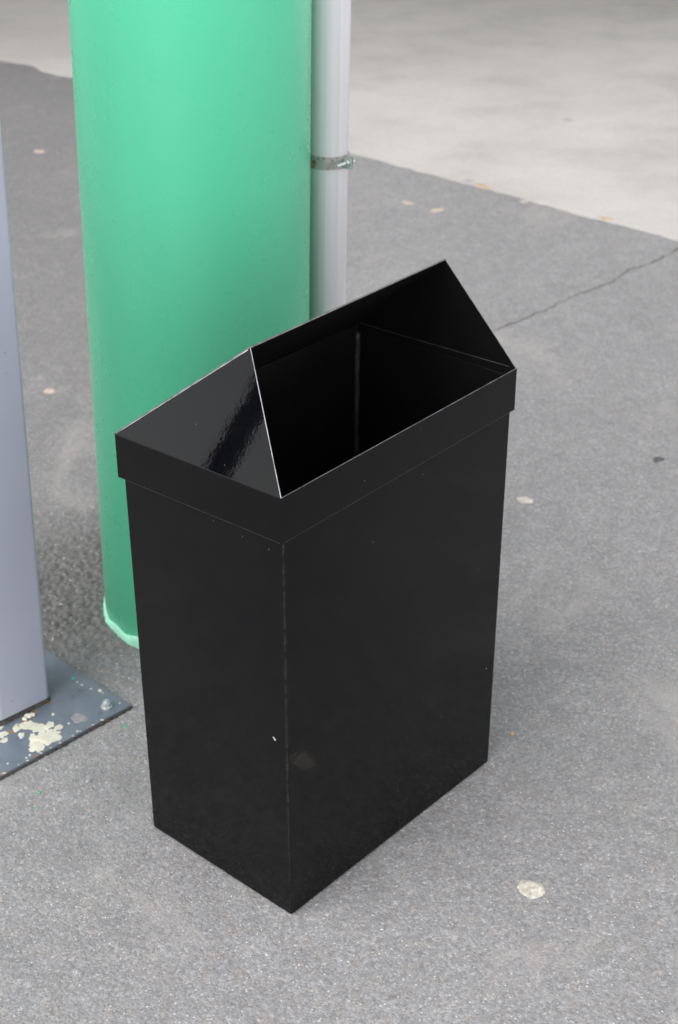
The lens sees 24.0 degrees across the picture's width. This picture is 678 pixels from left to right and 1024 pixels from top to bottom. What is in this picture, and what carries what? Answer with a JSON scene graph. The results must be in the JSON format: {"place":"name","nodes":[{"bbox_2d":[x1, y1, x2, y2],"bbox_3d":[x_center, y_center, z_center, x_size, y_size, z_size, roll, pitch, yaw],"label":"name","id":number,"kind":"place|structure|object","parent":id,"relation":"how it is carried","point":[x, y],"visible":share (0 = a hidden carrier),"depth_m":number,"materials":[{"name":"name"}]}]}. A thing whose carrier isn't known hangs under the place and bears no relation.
{"place":"outdoors","nodes":[
{"label":"outdoors","id":0,"kind":"place"},
{"bbox_2d":[0,61,677,1023],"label":"asphalt ground","id":1,"kind":"structure","parent":0,"point":[116,907],"depth_m":2.78,"materials":[{"name":"grey asphalt"}]},
{"bbox_2d":[43,388,54,393],"bbox_3d":[-0.728,-0.305,4.012,0.031,0.002,0.031,1,28,0],"label":"gum spot","id":2,"kind":"object","parent":1,"relation":"on","point":[49,391],"visible":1,"depth_m":4.01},
{"bbox_2d":[0,125,132,779],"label":"square post","id":3,"kind":"object","parent":1,"relation":"on","point":[50,702],"visible":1,"depth_m":2.73,"materials":[{"name":"grey metal"}]},
{"bbox_2d":[68,0,311,648],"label":"round column","id":4,"kind":"structure","parent":1,"relation":"on","point":[193,126],"depth_m":2.61,"materials":[{"name":"green paint"}]},
{"bbox_2d":[113,259,516,913],"bbox_3d":[-0.025,0.082,2.426,0.323,0.878,0.518,23,37,35],"label":"litter bin","id":5,"kind":"object","parent":1,"relation":"on","point":[315,505],"visible":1,"depth_m":2.34,"materials":[{"name":"black paint"}]},
{"bbox_2d":[309,0,350,319],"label":"drain pipe","id":6,"kind":"object","parent":1,"relation":"on","point":[330,48],"depth_m":2.80,"materials":[{"name":"plastic"}]},
{"bbox_2d":[310,150,354,169],"bbox_3d":[-0.015,-0.627,2.831,0.093,0.022,0.078,25,36,38],"label":"pipe clamp","id":7,"kind":"object","parent":6,"relation":"attached to","point":[347,161],"visible":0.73,"depth_m":2.81,"materials":[{"name":"metal"}]},
{"bbox_2d":[431,208,444,212],"bbox_3d":[0.320,-0.989,5.226,0.057,0.003,0.034,-19,34,-33],"label":"gum spot","id":8,"kind":"object","parent":1,"relation":"on","point":[435,210],"visible":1,"depth_m":5.22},
{"bbox_2d":[517,496,532,503],"bbox_3d":[0.410,-0.027,3.516,0.036,0.002,0.033,1,28,0],"label":"gum spot","id":9,"kind":"object","parent":1,"relation":"on","point":[523,499],"visible":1,"depth_m":3.51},
{"bbox_2d":[517,880,545,898],"bbox_3d":[0.294,0.578,2.443,0.043,0.003,0.043,1,28,0],"label":"gum spot","id":10,"kind":"object","parent":1,"relation":"on","point":[530,889],"visible":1,"depth_m":2.44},
{"bbox_2d":[498,247,677,329],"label":"asphalt crack","id":11,"kind":"object","parent":1,"relation":"on","point":[592,288],"visible":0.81,"depth_m":4.63,"materials":[{"name":"grey asphalt"}]},
{"bbox_2d":[653,457,664,462],"bbox_3d":[0.736,-0.121,3.684,0.024,0.002,0.033,18,32,29],"label":"oil spot","id":12,"kind":"object","parent":1,"relation":"on","point":[657,459],"visible":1,"depth_m":3.68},
{"bbox_2d":[0,0,677,240],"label":"concrete apron","id":13,"kind":"object","parent":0,"point":[570,106],"visible":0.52,"depth_m":6.51,"materials":[{"name":"grey concrete"}]},
{"bbox_2d":[475,183,489,188],"bbox_3d":[0.491,-1.111,5.439,0.076,0.006,0.025,25,36,38],"label":"leaf scrap","id":14,"kind":"object","parent":13,"relation":"on","point":[483,186],"visible":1,"depth_m":5.44,"materials":[{"name":"beige plant"}]},
{"bbox_2d":[597,216,614,219],"bbox_3d":[0.857,-0.946,5.144,0.069,0.006,0.023,19,33,30],"label":"leaf scrap","id":15,"kind":"object","parent":13,"relation":"on","point":[603,218],"visible":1,"depth_m":5.14,"materials":[{"name":"beige plant"}]}
]}

